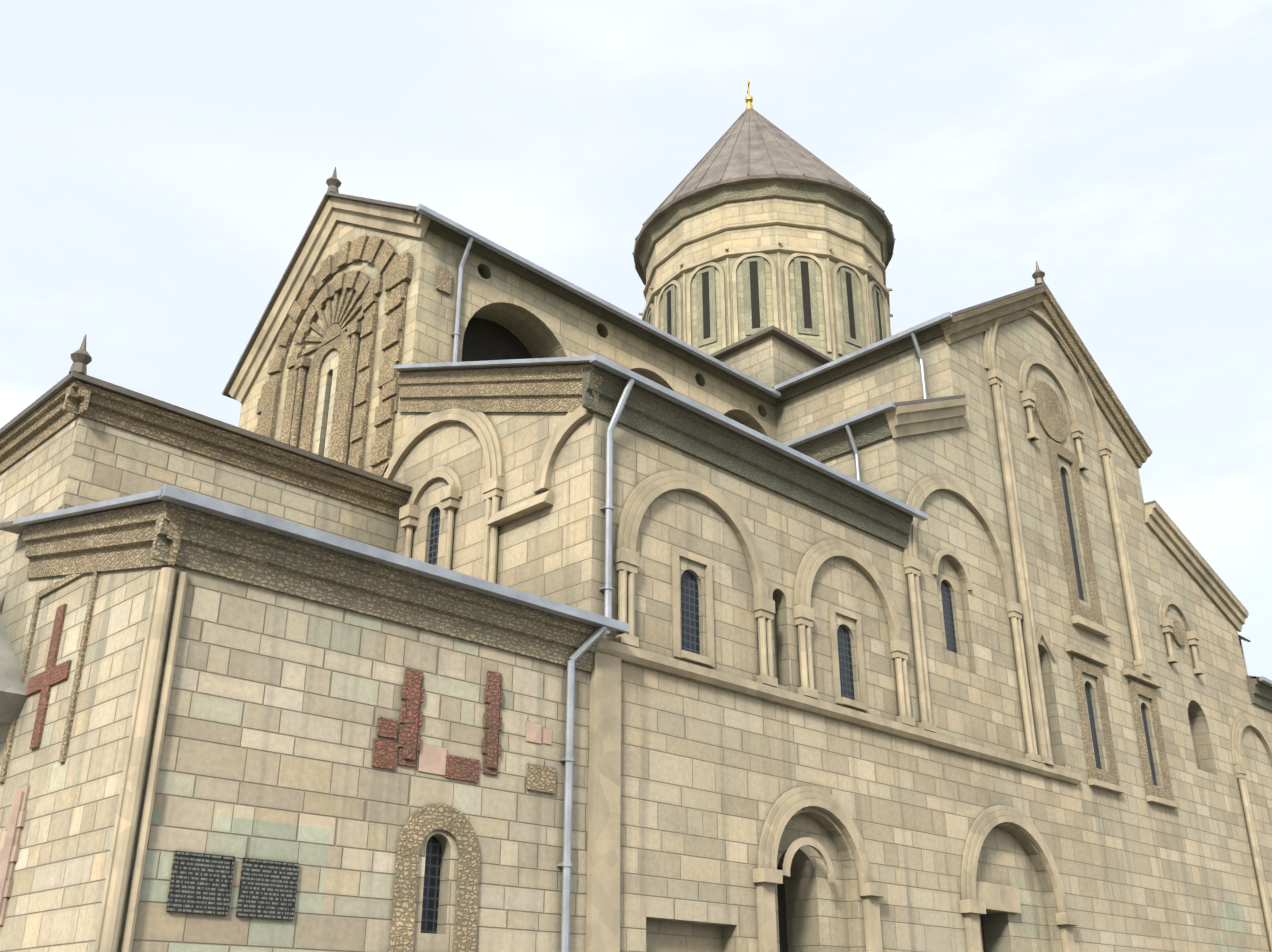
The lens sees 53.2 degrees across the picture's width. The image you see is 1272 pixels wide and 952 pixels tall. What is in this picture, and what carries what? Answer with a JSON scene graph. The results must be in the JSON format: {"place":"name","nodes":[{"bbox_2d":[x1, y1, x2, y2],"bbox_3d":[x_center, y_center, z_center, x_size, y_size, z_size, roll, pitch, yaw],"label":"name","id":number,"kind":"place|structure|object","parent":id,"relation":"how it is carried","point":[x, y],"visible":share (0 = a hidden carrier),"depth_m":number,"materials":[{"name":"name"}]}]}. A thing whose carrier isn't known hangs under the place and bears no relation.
{"place":"outdoors","nodes":[
{"label":"outdoors","id":0,"kind":"place"},
{"bbox_2d":[0,0,1271,679],"label":"sky","id":1,"kind":"structure","parent":0,"point":[165,164],"materials":[{"name":"white"}]},
{"label":"ground","id":2,"kind":"structure","parent":0,"visible":0},
{"bbox_2d":[0,416,398,614],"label":"wall","id":3,"kind":"structure","parent":2,"relation":"on","point":[79,461],"depth_m":26.92,"materials":[{"name":"stone"}]},
{"bbox_2d":[0,535,589,951],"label":"stone wall","id":4,"kind":"structure","parent":2,"relation":"on","point":[279,704],"depth_m":19.70,"materials":[{"name":"beige stone"}]},
{"bbox_2d":[0,613,27,722],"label":"porch coping","id":5,"kind":"object","parent":4,"relation":"attached to","point":[13,696],"depth_m":21.54,"materials":[{"name":"grey stone"}]},
{"bbox_2d":[166,851,298,919],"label":"memorial plaques","id":6,"kind":"object","parent":4,"relation":"attached to","point":[200,883],"visible":1,"depth_m":18.07,"materials":[{"name":"black stone"}]},
{"bbox_2d":[26,604,502,782],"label":"red stone ornaments","id":7,"kind":"object","parent":4,"relation":"attached to","point":[408,744],"visible":0.96,"depth_m":21.15},
{"bbox_2d":[0,721,551,925],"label":"stone blocks","id":8,"kind":"structure","parent":4,"relation":"attached to","point":[432,759],"depth_m":20.15,"materials":[{"name":"beige stone"}]},
{"bbox_2d":[0,503,555,793],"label":"reliefs","id":9,"kind":"object","parent":4,"relation":"attached to","point":[541,778],"visible":0.65,"depth_m":21.41,"materials":[{"name":"stone"}]},
{"bbox_2d":[150,502,601,672],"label":"cornice","id":10,"kind":"structure","parent":4,"relation":"attached to","point":[214,545],"depth_m":21.02,"materials":[{"name":"beige stone"}]},
{"bbox_2d":[421,468,1156,933],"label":"window glazing","id":11,"kind":"structure","parent":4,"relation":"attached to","point":[689,606],"depth_m":29.82,"materials":[{"name":"black glass"}]},
{"bbox_2d":[239,221,776,483],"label":"upper wall","id":12,"kind":"structure","parent":2,"relation":"on","point":[537,321],"depth_m":36.62,"materials":[{"name":"beige stone"}]},
{"bbox_2d":[254,235,413,476],"bbox_3d":[-8.733,-2.825,35.709,7.500,8.559,0.290,-22,-32,40],"label":"carved arch ornament","id":13,"kind":"object","parent":12,"relation":"attached to","point":[393,277],"visible":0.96,"depth_m":35.45,"materials":[{"name":"beige stone"}]},
{"bbox_2d":[718,335,823,440],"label":"drum base","id":14,"kind":"object","parent":12,"relation":"on","point":[771,361],"visible":0.07,"depth_m":45.51,"materials":[{"name":"beige stone"}]},
{"bbox_2d":[461,318,787,951],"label":"dark recess backs","id":15,"kind":"object","parent":2,"relation":"on","point":[485,340],"visible":0.04,"depth_m":36.50,"materials":[{"name":"black"}]},
{"bbox_2d":[13,204,1271,951],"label":"gutters and downpipes","id":16,"kind":"object","parent":2,"relation":"on","point":[605,624],"visible":0.96,"depth_m":25.93,"materials":[{"name":"metal"}]},
{"bbox_2d":[397,413,941,951],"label":"aisle","id":17,"kind":"object","parent":2,"relation":"on","point":[711,775],"visible":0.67,"depth_m":27.81,"materials":[{"name":"stone"}]},
{"bbox_2d":[413,211,1271,711],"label":"eaves","id":18,"kind":"object","parent":17,"relation":"attached to","point":[667,421],"visible":0.62,"depth_m":32.28,"materials":[{"name":"stone"}]},
{"bbox_2d":[94,197,1271,951],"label":"trim mouldings","id":19,"kind":"structure","parent":2,"relation":"on","point":[602,905],"depth_m":29.91,"materials":[{"name":"stone"}]},
{"bbox_2d":[0,266,1184,951],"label":"carved ornament","id":20,"kind":"object","parent":19,"relation":"on","point":[116,540],"visible":0.92,"depth_m":28.14,"materials":[{"name":"stone"}]},
{"bbox_2d":[821,428,1002,951],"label":"shoulder","id":21,"kind":"object","parent":2,"relation":"on","point":[962,792],"visible":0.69,"depth_m":34.36},
{"bbox_2d":[980,914,985,951],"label":"portal door","id":22,"kind":"structure","parent":2,"relation":"on","point":[982,931],"depth_m":33.38,"materials":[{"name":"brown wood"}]},
{"bbox_2d":[776,314,1222,951],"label":"transept wall","id":23,"kind":"structure","parent":2,"relation":"on","point":[1132,868],"depth_m":39.83,"materials":[{"name":"beige stone"}]},
{"bbox_2d":[639,219,892,359],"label":"drum mouldings","id":24,"kind":"object","parent":23,"relation":"on","point":[695,267],"visible":0.4,"depth_m":50.47,"materials":[{"name":"beige stone"}]},
{"bbox_2d":[646,198,883,303],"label":"drum","id":25,"kind":"object","parent":24,"relation":"on","point":[754,211],"visible":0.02,"depth_m":51.37,"materials":[{"name":"stone"}]},
{"bbox_2d":[638,180,887,278],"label":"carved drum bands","id":26,"kind":"object","parent":25,"relation":"attached to","point":[675,216],"visible":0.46,"depth_m":51.98,"materials":[{"name":"beige carved tan-brown stone"}]},
{"bbox_2d":[632,108,895,284],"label":"conical roof","id":27,"kind":"structure","parent":26,"relation":"on","point":[751,145],"depth_m":53.34,"materials":[{"name":"metal"}]},
{"bbox_2d":[745,80,752,108],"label":"cross finial","id":28,"kind":"object","parent":27,"relation":"on","point":[748,99],"visible":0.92,"depth_m":59.39,"materials":[{"name":"gold metal"}]},
{"bbox_2d":[653,253,886,358],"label":"drum","id":29,"kind":"object","parent":24,"relation":"attached to","point":[817,343],"depth_m":49.73,"materials":[{"name":"stone"}]},
{"bbox_2d":[647,257,884,346],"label":"window surrounds","id":30,"kind":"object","parent":29,"relation":"attached to","point":[749,330],"depth_m":49.94,"materials":[{"name":"beige stone"}]},
{"bbox_2d":[649,261,882,340],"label":"drum windows","id":31,"kind":"structure","parent":29,"relation":"in","point":[755,307],"depth_m":49.94,"materials":[{"name":"black glass"}]},
{"bbox_2d":[1149,528,1271,951],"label":"shoulder","id":32,"kind":"object","parent":2,"relation":"on","point":[1215,700],"visible":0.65,"depth_m":45.95},
{"bbox_2d":[1239,639,1247,674],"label":"choir arm","id":33,"kind":"object","parent":2,"relation":"on","point":[1243,656],"visible":0.08,"depth_m":70.31},
{"bbox_2d":[1252,703,1271,801],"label":"aisle","id":34,"kind":"object","parent":2,"relation":"on","point":[1263,717],"visible":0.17,"depth_m":49.66,"materials":[{"name":"stone"}]},
{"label":"aisle","id":35,"kind":"object","parent":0,"visible":0},
{"bbox_2d":[0,191,1258,679],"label":"cornice","id":36,"kind":"structure","parent":35,"relation":"on","point":[256,437],"depth_m":30.29,"materials":[{"name":"stone"}]},
{"bbox_2d":[69,167,1044,374],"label":"roof finials","id":37,"kind":"object","parent":36,"relation":"on","point":[81,357],"visible":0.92,"depth_m":25.97,"materials":[{"name":"metal"}]}
]}

